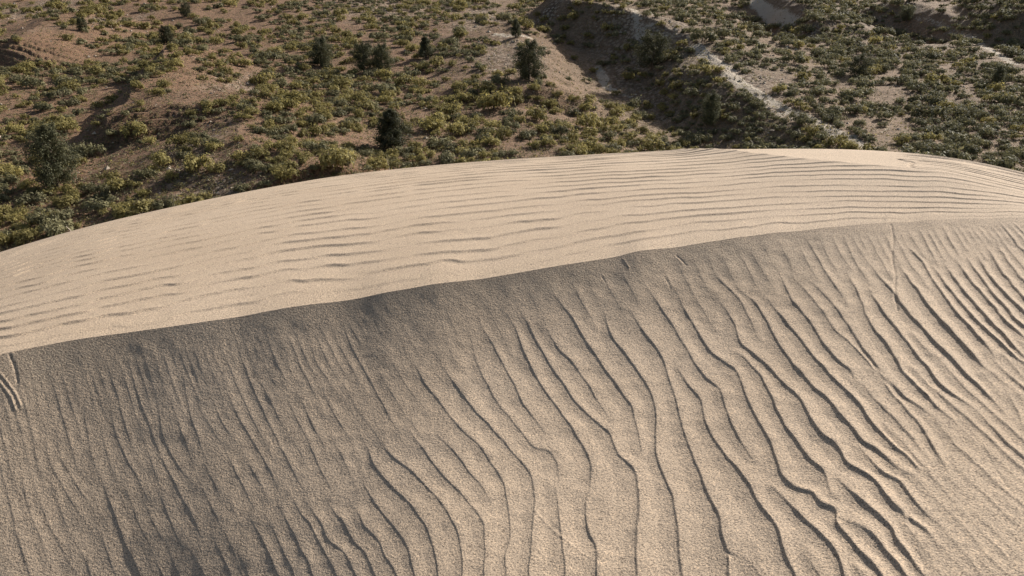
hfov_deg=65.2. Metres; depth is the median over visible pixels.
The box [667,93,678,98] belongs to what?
rabbitbrush shrub
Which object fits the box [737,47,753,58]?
sagebrush shrub
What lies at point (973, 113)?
sagebrush shrub
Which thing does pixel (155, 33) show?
rabbitbrush shrub
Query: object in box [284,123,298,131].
sagebrush shrub
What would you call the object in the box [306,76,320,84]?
rabbitbrush shrub
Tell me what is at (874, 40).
rabbitbrush shrub
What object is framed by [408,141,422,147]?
rabbitbrush shrub
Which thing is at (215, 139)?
sagebrush shrub
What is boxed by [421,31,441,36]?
sagebrush shrub
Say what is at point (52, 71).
sagebrush shrub
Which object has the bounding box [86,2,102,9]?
rabbitbrush shrub
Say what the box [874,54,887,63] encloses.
sagebrush shrub
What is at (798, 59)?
sagebrush shrub
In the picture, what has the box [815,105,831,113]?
sagebrush shrub
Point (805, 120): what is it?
sagebrush shrub
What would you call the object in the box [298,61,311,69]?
rabbitbrush shrub
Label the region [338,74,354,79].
sagebrush shrub
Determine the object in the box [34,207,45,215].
sagebrush shrub
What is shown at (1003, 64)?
sagebrush shrub
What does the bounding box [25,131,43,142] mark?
sagebrush shrub
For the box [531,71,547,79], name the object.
sagebrush shrub
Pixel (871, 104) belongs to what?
sagebrush shrub
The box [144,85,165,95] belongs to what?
rabbitbrush shrub
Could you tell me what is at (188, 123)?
sagebrush shrub
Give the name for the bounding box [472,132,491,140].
sagebrush shrub
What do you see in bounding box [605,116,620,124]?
rabbitbrush shrub
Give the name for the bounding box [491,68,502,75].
rabbitbrush shrub
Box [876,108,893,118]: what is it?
sagebrush shrub
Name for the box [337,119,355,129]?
rabbitbrush shrub
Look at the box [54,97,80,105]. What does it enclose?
sagebrush shrub
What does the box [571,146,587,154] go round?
rabbitbrush shrub
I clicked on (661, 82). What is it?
rabbitbrush shrub
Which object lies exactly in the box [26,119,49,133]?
rabbitbrush shrub
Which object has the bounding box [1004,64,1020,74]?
sagebrush shrub
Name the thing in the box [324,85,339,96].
sagebrush shrub
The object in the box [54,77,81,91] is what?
rabbitbrush shrub
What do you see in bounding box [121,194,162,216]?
rabbitbrush shrub
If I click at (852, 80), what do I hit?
sagebrush shrub
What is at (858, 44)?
sagebrush shrub
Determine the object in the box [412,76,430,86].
rabbitbrush shrub
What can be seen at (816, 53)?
sagebrush shrub
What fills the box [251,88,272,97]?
rabbitbrush shrub
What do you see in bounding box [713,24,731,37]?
sagebrush shrub
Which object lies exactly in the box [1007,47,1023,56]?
sagebrush shrub
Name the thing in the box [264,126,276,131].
rabbitbrush shrub
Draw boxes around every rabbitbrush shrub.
[0,127,5,134]
[0,160,14,174]
[0,202,11,214]
[0,228,23,244]
[1,163,23,178]
[3,121,24,131]
[4,211,24,222]
[7,66,25,72]
[7,204,28,215]
[7,227,41,244]
[10,125,28,133]
[15,221,30,229]
[16,59,35,68]
[16,176,39,189]
[24,154,39,162]
[24,185,40,193]
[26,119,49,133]
[28,120,47,129]
[39,185,56,195]
[41,112,64,123]
[47,193,79,207]
[50,1,66,10]
[52,117,80,132]
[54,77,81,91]
[56,181,73,193]
[57,31,74,40]
[66,187,81,198]
[78,7,94,14]
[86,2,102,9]
[87,3,108,12]
[88,60,104,75]
[96,167,120,182]
[102,93,118,101]
[103,175,130,190]
[104,17,121,27]
[108,200,129,210]
[109,203,127,219]
[119,117,150,137]
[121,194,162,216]
[126,65,141,71]
[133,188,151,195]
[134,99,144,105]
[138,60,154,67]
[142,134,155,144]
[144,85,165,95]
[145,30,159,36]
[145,164,158,170]
[149,149,174,165]
[156,80,171,87]
[160,58,183,67]
[164,170,178,178]
[165,130,188,144]
[176,32,192,39]
[177,143,192,151]
[180,147,214,171]
[181,131,197,136]
[183,108,199,116]
[186,12,198,17]
[186,135,200,145]
[196,192,212,199]
[199,99,214,109]
[202,16,220,28]
[203,139,223,150]
[206,159,226,172]
[209,35,223,44]
[210,56,226,66]
[213,95,230,106]
[215,66,233,74]
[221,0,236,6]
[227,94,239,99]
[230,24,244,34]
[230,148,251,160]
[232,111,253,119]
[234,57,252,65]
[234,158,245,165]
[244,106,260,114]
[247,71,268,83]
[248,144,269,159]
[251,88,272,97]
[259,71,275,81]
[261,100,283,112]
[261,139,282,149]
[262,82,277,91]
[262,119,274,127]
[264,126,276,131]
[265,45,284,52]
[268,162,283,173]
[269,164,301,181]
[270,155,286,163]
[272,88,288,94]
[273,136,296,153]
[276,87,309,103]
[278,96,299,109]
[279,147,293,157]
[283,157,298,166]
[285,136,298,142]
[289,81,302,87]
[294,119,308,127]
[295,10,310,19]
[296,149,313,158]
[297,129,310,136]
[297,153,308,163]
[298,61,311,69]
[298,111,309,120]
[299,138,314,142]
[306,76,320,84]
[306,122,330,134]
[308,97,320,103]
[309,88,323,98]
[312,149,323,155]
[313,142,356,171]
[316,108,330,114]
[321,111,332,120]
[324,121,338,127]
[329,75,343,80]
[329,85,339,91]
[332,5,348,15]
[333,73,352,88]
[333,93,351,104]
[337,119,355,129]
[338,29,352,37]
[341,35,357,41]
[341,141,354,146]
[346,66,361,73]
[350,88,369,101]
[351,98,374,110]
[352,106,363,117]
[354,122,366,128]
[356,73,372,81]
[365,154,388,169]
[372,152,387,159]
[373,69,393,78]
[376,93,393,103]
[379,89,395,97]
[384,148,398,156]
[387,153,397,158]
[387,158,402,167]
[392,72,417,85]
[393,39,408,46]
[396,26,414,37]
[398,110,404,118]
[401,120,417,128]
[403,42,419,50]
[404,19,418,27]
[405,152,426,163]
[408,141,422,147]
[411,52,420,58]
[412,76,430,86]
[413,146,429,153]
[414,61,429,70]
[417,112,446,130]
[418,99,430,105]
[425,150,435,156]
[426,107,446,125]
[429,52,445,66]
[440,98,461,114]
[440,112,452,119]
[443,120,471,135]
[445,134,455,139]
[446,12,461,20]
[448,59,456,66]
[449,0,467,6]
[451,80,467,89]
[453,26,468,38]
[453,90,474,102]
[455,113,473,124]
[456,145,468,152]
[457,138,467,146]
[469,118,480,128]
[473,44,485,50]
[473,113,486,121]
[474,11,488,19]
[475,81,497,93]
[476,84,518,109]
[476,149,491,157]
[480,133,501,145]
[483,118,502,127]
[488,125,512,139]
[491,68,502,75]
[503,67,516,73]
[506,86,523,94]
[507,93,524,102]
[512,114,525,122]
[518,17,533,28]
[524,101,547,120]
[524,140,539,148]
[526,80,540,89]
[533,123,550,132]
[539,96,559,107]
[540,24,551,32]
[540,135,557,146]
[549,106,564,114]
[550,88,563,96]
[556,121,574,128]
[565,142,577,149]
[566,133,580,139]
[567,11,579,20]
[568,94,581,100]
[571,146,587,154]
[575,107,602,128]
[575,144,591,151]
[577,100,592,111]
[579,140,595,149]
[581,127,598,136]
[585,134,597,142]
[591,141,609,153]
[598,122,612,130]
[600,22,611,29]
[604,101,619,108]
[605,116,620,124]
[609,106,624,116]
[609,137,625,147]
[613,123,626,129]
[615,102,633,111]
[620,71,635,79]
[622,132,638,139]
[625,118,636,124]
[632,135,644,143]
[636,124,649,132]
[640,136,665,150]
[644,134,661,142]
[654,78,664,86]
[666,144,675,149]
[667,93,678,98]
[668,80,682,89]
[671,136,689,146]
[697,64,714,72]
[711,65,724,71]
[721,40,735,46]
[772,83,786,92]
[792,39,804,47]
[793,70,812,79]
[799,132,813,142]
[801,122,819,136]
[821,132,842,146]
[842,140,858,147]
[858,66,881,75]
[862,104,867,112]
[867,35,882,44]
[870,63,884,73]
[891,133,911,144]
[924,70,951,82]
[924,129,943,140]
[935,99,956,108]
[943,50,959,55]
[979,117,996,122]
[980,92,997,100]
[984,82,1004,91]
[1010,123,1023,132]
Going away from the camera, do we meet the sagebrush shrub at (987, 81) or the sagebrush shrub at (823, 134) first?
the sagebrush shrub at (823, 134)
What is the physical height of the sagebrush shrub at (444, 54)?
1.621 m
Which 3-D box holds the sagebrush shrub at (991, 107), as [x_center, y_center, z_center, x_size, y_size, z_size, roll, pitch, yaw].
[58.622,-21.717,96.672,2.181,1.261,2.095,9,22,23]
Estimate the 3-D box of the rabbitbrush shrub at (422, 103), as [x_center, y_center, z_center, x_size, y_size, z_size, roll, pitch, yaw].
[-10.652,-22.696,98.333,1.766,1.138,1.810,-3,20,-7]
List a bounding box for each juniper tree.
[18,120,80,190]
[75,17,87,29]
[156,25,175,43]
[178,2,192,16]
[305,35,337,66]
[350,40,375,70]
[368,41,395,70]
[370,108,416,149]
[415,36,435,57]
[510,19,520,36]
[510,38,547,79]
[631,30,677,68]
[699,92,720,125]
[842,52,874,76]
[896,6,917,21]
[990,63,1008,85]
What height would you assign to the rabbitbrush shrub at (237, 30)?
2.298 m
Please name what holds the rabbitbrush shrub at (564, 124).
on the hillside
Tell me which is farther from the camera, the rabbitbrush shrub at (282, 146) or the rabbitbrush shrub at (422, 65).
the rabbitbrush shrub at (422, 65)
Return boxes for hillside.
[0,0,1023,251]
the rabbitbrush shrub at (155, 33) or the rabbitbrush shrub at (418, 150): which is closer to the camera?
the rabbitbrush shrub at (418, 150)
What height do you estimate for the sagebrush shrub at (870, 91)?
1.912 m
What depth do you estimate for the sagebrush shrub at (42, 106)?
92.44 m
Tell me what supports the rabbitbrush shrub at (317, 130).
on the hillside
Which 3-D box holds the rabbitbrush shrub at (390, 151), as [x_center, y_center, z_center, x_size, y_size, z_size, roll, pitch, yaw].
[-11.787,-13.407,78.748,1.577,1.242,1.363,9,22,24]
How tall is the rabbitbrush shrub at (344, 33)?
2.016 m
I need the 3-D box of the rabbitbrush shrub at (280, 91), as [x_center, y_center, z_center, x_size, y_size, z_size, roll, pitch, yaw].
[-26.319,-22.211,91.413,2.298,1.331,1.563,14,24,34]
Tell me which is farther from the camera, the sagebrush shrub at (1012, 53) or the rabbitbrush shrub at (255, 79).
the sagebrush shrub at (1012, 53)
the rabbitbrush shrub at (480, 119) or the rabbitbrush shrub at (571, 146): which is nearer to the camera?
the rabbitbrush shrub at (571, 146)
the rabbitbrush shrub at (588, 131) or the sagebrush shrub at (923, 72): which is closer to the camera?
the rabbitbrush shrub at (588, 131)
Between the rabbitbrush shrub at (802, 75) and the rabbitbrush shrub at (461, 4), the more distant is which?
the rabbitbrush shrub at (461, 4)
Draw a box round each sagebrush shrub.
[0,170,19,185]
[0,183,8,190]
[7,75,22,81]
[10,186,52,205]
[17,74,46,87]
[19,203,70,225]
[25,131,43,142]
[32,101,53,110]
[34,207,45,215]
[34,216,73,236]
[44,85,71,98]
[47,66,61,74]
[53,74,74,85]
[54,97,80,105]
[58,207,74,218]
[60,141,80,154]
[67,66,87,72]
[71,152,87,158]
[73,141,107,154]
[75,84,86,95]
[78,195,118,211]
[79,178,95,193]
[91,180,112,193]
[92,191,110,201]
[104,128,117,134]
[106,66,123,72]
[126,35,144,44]
[131,165,159,177]
[149,194,177,209]
[169,37,193,45]
[174,29,192,36]
[175,150,191,158]
[181,120,195,126]
[182,23,197,32]
[187,128,210,140]
[193,17,206,24]
[196,41,207,50]
[199,136,221,144]
[233,34,251,42]
[233,182,249,192]
[234,103,252,110]
[242,152,261,171]
[249,47,258,52]
[253,57,269,63]
[253,123,266,133]
[255,163,272,171]
[256,46,282,60]
[257,180,271,186]
[259,68,271,73]
[261,114,288,123]
[270,133,288,139]
[273,75,289,87]
[273,126,288,133]
[278,109,293,116]
[279,26,292,35]
[283,113,295,123]
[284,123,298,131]
[292,40,309,48]
[303,112,325,125]
[303,141,331,152]
[308,164,318,170]
[321,59,332,67]
[323,93,336,102]
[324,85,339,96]
[330,109,346,116]
[332,96,349,106]
[334,104,357,113]
[337,128,350,133]
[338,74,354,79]
[345,117,361,121]
[357,149,374,156]
[361,70,373,77]
[363,68,377,73]
[363,110,374,116]
[365,97,377,109]
[369,29,387,39]
[372,82,395,92]
[381,12,396,20]
[386,98,404,106]
[392,69,411,76]
[392,145,413,153]
[395,125,413,133]
[399,33,413,41]
[401,152,414,159]
[411,27,420,36]
[418,57,430,65]
[418,159,432,165]
[419,94,432,101]
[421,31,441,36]
[425,135,451,147]
[435,50,448,57]
[438,147,454,164]
[445,141,457,150]
[452,25,465,32]
[456,143,478,157]
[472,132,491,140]
[475,14,487,23]
[475,123,496,132]
[490,71,511,83]
[491,148,506,156]
[500,9,511,20]
[502,117,513,121]
[503,118,520,128]
[503,148,519,154]
[506,107,524,117]
[516,126,536,138]
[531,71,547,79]
[533,76,542,85]
[538,50,551,56]
[546,122,570,134]
[558,150,574,155]
[566,108,578,114]
[596,58,610,65]
[601,130,617,139]
[603,142,621,149]
[625,94,641,108]
[632,107,646,117]
[641,0,653,7]
[668,53,682,60]
[675,10,691,19]
[675,128,684,134]
[679,138,694,144]
[683,86,698,96]
[689,25,717,42]
[691,130,712,143]
[707,129,719,134]
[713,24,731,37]
[718,133,733,139]
[722,36,738,44]
[723,54,738,62]
[725,13,740,19]
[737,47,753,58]
[737,90,753,97]
[741,138,755,148]
[746,22,762,32]
[746,38,759,45]
[746,92,763,103]
[748,97,766,107]
[751,44,760,54]
[754,109,765,119]
[777,28,796,39]
[780,22,793,32]
[782,48,805,63]
[783,86,800,95]
[787,110,808,121]
[790,128,804,138]
[794,47,806,55]
[796,113,817,124]
[798,24,815,31]
[804,10,823,21]
[805,139,820,146]
[806,84,824,95]
[808,103,824,108]
[810,44,828,57]
[812,77,833,86]
[813,129,828,138]
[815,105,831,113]
[818,56,835,67]
[819,108,832,117]
[821,52,841,59]
[821,112,839,122]
[825,11,848,20]
[826,45,844,56]
[827,104,844,112]
[829,40,845,49]
[832,118,844,128]
[833,32,856,46]
[835,83,867,98]
[836,67,850,72]
[838,10,849,15]
[839,47,855,54]
[841,52,853,59]
[842,99,864,113]
[846,42,869,53]
[847,75,868,83]
[851,39,866,47]
[852,118,866,125]
[854,74,876,88]
[854,82,876,96]
[860,97,874,108]
[866,14,877,21]
[867,58,881,63]
[871,46,892,54]
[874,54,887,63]
[874,98,888,107]
[876,23,895,35]
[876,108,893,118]
[880,49,898,58]
[880,63,890,71]
[881,53,901,61]
[885,59,901,64]
[886,72,912,83]
[888,0,904,5]
[891,27,906,36]
[893,128,921,140]
[899,68,918,75]
[901,58,921,65]
[902,61,917,68]
[903,77,923,86]
[903,99,915,111]
[907,92,934,103]
[908,83,928,92]
[908,99,948,118]
[909,44,925,52]
[909,140,931,145]
[910,116,933,125]
[911,139,935,152]
[913,129,925,138]
[918,70,928,75]
[919,124,941,134]
[923,77,943,87]
[924,50,941,59]
[924,123,944,130]
[931,88,945,98]
[931,95,948,103]
[931,103,953,115]
[932,141,953,151]
[937,82,954,92]
[941,130,967,142]
[942,136,952,143]
[942,148,954,156]
[943,117,960,128]
[945,114,978,126]
[945,120,966,133]
[948,104,966,114]
[953,102,979,121]
[958,103,977,111]
[962,129,980,139]
[962,134,987,146]
[962,142,982,154]
[968,14,990,27]
[968,103,984,110]
[973,78,992,84]
[975,109,990,118]
[976,125,994,138]
[979,154,994,161]
[980,62,1001,69]
[980,67,996,74]
[987,103,1006,110]
[988,87,1023,105]
[989,74,1013,82]
[994,60,1013,65]
[995,105,1010,116]
[996,4,1012,15]
[1000,43,1016,54]
[1001,113,1023,122]
[1002,153,1018,162]
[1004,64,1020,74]
[1004,144,1023,159]
[1005,85,1022,91]
[1005,121,1022,126]
[1006,37,1021,44]
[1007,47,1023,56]
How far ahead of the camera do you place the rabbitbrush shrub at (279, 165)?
63.86 m
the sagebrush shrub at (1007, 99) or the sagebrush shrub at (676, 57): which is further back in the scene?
the sagebrush shrub at (676, 57)
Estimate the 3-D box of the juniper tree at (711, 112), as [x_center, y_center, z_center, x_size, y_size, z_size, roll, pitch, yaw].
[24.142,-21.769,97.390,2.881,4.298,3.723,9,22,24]
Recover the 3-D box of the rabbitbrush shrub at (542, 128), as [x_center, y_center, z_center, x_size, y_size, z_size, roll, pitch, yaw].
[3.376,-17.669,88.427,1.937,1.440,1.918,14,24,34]
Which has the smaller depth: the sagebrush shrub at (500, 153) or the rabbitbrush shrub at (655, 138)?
the sagebrush shrub at (500, 153)
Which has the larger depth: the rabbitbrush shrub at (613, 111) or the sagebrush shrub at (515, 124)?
the rabbitbrush shrub at (613, 111)
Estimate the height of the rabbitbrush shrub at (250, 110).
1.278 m
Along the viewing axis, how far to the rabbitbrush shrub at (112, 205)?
61.30 m
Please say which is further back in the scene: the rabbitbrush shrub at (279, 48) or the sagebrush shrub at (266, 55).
the rabbitbrush shrub at (279, 48)
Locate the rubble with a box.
[0,0,1021,241]
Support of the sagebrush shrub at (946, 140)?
on the hillside
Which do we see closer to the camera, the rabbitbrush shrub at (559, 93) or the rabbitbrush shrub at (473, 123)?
the rabbitbrush shrub at (473, 123)
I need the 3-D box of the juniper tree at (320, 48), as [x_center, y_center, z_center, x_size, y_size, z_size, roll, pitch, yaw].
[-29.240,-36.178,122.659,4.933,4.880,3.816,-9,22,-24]
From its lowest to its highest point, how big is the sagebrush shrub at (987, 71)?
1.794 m
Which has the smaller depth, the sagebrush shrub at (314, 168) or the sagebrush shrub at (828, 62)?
the sagebrush shrub at (314, 168)
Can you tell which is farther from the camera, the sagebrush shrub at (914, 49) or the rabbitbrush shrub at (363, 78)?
the sagebrush shrub at (914, 49)
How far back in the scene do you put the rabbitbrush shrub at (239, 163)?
65.98 m
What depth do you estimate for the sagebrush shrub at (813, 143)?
82.79 m
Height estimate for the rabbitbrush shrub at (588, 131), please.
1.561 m
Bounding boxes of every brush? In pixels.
[0,0,1022,232]
[0,0,1023,233]
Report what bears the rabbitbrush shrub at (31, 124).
on the hillside
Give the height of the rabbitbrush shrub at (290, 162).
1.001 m
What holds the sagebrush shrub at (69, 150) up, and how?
on the hillside
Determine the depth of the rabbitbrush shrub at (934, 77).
109.94 m
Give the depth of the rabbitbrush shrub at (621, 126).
96.62 m
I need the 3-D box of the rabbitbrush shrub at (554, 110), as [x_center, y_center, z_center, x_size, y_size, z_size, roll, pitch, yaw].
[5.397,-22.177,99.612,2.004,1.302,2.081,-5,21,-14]
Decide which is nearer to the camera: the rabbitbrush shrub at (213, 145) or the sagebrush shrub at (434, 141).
the rabbitbrush shrub at (213, 145)
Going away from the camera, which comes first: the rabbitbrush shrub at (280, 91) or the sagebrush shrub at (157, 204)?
the sagebrush shrub at (157, 204)
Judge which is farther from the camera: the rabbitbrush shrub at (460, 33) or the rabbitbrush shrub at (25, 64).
the rabbitbrush shrub at (460, 33)
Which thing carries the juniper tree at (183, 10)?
on the hillside
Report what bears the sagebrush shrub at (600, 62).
on the hillside
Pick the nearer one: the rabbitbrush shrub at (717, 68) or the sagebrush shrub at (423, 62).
the rabbitbrush shrub at (717, 68)
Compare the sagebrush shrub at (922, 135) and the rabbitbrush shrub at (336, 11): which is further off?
the rabbitbrush shrub at (336, 11)
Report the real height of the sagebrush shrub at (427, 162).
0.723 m
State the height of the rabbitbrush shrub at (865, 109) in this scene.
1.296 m
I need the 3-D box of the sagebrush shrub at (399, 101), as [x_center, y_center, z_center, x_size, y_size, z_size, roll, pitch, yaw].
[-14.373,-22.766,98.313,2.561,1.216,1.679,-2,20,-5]
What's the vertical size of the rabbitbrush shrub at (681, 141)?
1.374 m
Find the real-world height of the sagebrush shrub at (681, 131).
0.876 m
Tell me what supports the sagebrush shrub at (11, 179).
on the hillside
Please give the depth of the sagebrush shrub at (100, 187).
65.44 m
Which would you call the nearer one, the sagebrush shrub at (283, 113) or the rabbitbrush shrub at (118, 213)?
the rabbitbrush shrub at (118, 213)
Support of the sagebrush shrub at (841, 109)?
on the hillside
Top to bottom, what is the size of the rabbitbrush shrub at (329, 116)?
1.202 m
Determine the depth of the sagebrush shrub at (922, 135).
83.87 m
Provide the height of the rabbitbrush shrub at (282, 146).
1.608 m
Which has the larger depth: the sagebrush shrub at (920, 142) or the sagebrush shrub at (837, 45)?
the sagebrush shrub at (837, 45)
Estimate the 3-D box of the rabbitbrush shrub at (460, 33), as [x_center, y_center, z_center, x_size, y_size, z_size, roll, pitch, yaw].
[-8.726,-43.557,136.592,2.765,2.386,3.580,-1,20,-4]
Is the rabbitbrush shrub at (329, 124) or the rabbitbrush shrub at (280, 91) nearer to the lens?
the rabbitbrush shrub at (329, 124)
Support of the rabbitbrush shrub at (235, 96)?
on the hillside
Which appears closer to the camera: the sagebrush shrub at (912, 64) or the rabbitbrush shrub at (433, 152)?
the rabbitbrush shrub at (433, 152)
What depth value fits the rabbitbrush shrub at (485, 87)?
101.21 m
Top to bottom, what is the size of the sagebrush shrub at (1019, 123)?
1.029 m
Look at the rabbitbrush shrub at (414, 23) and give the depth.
163.05 m
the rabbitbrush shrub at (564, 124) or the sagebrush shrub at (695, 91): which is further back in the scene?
the sagebrush shrub at (695, 91)
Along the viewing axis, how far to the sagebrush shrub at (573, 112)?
100.80 m
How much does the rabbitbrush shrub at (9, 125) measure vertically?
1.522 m
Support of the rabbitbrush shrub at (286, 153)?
on the hillside
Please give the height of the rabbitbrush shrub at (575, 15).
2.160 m
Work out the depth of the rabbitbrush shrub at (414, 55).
126.92 m
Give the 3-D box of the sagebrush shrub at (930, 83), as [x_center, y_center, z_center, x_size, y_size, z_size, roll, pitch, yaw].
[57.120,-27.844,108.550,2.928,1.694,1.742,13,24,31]
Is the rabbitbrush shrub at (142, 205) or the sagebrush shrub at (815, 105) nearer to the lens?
the rabbitbrush shrub at (142, 205)
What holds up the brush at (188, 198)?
on the hillside
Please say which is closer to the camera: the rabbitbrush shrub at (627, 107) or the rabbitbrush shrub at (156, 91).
the rabbitbrush shrub at (156, 91)
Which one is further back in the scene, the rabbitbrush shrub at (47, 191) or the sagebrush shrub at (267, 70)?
the sagebrush shrub at (267, 70)
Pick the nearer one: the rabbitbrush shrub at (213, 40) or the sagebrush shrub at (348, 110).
the sagebrush shrub at (348, 110)
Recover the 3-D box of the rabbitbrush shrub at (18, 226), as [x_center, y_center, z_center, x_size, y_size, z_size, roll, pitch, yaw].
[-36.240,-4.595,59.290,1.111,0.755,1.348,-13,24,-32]
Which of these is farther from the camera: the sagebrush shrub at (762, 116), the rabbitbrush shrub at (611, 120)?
the rabbitbrush shrub at (611, 120)
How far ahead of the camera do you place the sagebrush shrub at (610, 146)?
86.21 m
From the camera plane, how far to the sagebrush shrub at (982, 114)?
93.39 m
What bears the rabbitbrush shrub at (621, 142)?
on the hillside
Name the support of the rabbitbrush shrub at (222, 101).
on the hillside
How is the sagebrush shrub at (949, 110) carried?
on the hillside
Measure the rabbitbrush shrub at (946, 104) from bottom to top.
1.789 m
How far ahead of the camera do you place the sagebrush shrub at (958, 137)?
82.34 m
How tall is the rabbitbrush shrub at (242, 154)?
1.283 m
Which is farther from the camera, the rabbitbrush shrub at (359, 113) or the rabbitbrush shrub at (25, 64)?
the rabbitbrush shrub at (25, 64)
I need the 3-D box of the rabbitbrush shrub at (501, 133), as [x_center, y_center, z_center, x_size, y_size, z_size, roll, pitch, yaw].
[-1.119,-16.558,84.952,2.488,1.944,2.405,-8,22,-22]
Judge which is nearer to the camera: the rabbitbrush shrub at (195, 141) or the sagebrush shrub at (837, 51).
the rabbitbrush shrub at (195, 141)
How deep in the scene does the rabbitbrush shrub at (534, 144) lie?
82.37 m
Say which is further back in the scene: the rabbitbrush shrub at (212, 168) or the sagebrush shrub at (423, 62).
the sagebrush shrub at (423, 62)
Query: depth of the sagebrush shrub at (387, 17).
175.42 m
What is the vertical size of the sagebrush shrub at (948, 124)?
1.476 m
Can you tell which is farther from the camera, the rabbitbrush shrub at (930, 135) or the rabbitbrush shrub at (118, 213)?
the rabbitbrush shrub at (930, 135)
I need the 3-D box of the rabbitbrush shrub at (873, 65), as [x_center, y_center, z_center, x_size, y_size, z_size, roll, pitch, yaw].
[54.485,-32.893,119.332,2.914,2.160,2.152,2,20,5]
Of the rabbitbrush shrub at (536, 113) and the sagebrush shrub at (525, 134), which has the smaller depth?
the sagebrush shrub at (525, 134)
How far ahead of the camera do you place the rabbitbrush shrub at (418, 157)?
77.04 m
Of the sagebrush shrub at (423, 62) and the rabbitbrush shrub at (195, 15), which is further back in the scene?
the rabbitbrush shrub at (195, 15)
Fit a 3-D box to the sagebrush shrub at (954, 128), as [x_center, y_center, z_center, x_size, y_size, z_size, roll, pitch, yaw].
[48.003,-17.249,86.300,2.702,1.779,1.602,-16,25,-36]
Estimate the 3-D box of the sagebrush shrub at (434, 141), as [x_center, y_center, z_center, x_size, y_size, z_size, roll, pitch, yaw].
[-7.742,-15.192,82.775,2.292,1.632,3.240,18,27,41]
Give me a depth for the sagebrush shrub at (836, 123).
87.14 m
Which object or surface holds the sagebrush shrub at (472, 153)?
on the hillside
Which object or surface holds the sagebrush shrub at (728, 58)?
on the hillside
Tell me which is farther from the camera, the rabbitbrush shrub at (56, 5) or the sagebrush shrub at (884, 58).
the rabbitbrush shrub at (56, 5)
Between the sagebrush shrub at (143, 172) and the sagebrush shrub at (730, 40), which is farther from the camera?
the sagebrush shrub at (730, 40)
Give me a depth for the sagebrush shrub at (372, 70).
116.45 m
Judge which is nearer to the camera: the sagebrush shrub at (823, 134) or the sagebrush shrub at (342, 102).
the sagebrush shrub at (823, 134)
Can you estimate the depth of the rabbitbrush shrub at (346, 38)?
143.57 m
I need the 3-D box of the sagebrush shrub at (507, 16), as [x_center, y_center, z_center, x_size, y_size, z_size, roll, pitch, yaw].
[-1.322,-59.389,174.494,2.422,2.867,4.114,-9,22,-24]
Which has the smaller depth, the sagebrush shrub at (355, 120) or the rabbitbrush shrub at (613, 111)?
the sagebrush shrub at (355, 120)
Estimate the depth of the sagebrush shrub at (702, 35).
124.32 m
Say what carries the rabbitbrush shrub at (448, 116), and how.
on the hillside
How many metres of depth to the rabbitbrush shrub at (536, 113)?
92.35 m
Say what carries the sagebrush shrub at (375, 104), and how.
on the hillside
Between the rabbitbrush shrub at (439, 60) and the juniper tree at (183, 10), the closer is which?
the rabbitbrush shrub at (439, 60)
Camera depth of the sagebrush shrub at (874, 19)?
185.01 m
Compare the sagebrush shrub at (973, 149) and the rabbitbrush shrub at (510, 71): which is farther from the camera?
the rabbitbrush shrub at (510, 71)
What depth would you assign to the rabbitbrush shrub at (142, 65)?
107.56 m
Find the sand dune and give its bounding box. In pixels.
[0,148,1023,575]
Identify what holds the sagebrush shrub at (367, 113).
on the hillside
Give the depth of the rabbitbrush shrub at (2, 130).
83.42 m
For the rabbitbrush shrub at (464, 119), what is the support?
on the hillside
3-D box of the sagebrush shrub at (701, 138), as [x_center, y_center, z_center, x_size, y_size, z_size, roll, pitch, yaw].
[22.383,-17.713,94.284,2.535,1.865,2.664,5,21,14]
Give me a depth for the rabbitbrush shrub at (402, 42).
138.25 m
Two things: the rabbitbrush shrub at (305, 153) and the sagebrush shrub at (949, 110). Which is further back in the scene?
the sagebrush shrub at (949, 110)
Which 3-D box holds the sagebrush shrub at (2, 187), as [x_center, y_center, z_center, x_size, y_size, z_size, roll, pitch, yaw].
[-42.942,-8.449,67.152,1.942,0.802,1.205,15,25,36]
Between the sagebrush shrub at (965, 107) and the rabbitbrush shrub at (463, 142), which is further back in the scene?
the sagebrush shrub at (965, 107)
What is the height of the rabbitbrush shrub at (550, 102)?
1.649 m
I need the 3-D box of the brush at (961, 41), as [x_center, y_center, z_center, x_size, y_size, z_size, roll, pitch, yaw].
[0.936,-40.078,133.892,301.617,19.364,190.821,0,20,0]
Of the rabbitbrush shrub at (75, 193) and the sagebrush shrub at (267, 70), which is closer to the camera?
the rabbitbrush shrub at (75, 193)
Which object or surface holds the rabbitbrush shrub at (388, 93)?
on the hillside
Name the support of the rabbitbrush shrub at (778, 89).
on the hillside
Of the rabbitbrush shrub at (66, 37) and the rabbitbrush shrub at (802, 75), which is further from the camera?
the rabbitbrush shrub at (66, 37)
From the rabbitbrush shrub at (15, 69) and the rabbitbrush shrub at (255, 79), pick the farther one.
the rabbitbrush shrub at (15, 69)
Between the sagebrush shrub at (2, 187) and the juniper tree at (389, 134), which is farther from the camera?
the juniper tree at (389, 134)
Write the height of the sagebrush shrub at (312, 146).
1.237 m
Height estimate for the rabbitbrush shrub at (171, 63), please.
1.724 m
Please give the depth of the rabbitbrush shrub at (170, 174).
65.26 m
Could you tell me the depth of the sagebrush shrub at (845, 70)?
117.18 m
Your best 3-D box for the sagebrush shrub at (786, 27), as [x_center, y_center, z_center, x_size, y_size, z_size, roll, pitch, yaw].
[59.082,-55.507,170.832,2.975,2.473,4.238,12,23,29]
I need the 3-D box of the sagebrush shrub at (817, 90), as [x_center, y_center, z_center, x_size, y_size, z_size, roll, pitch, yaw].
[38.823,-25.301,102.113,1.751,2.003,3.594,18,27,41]
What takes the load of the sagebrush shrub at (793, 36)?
on the hillside
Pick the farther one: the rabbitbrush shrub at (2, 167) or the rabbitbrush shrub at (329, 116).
the rabbitbrush shrub at (329, 116)

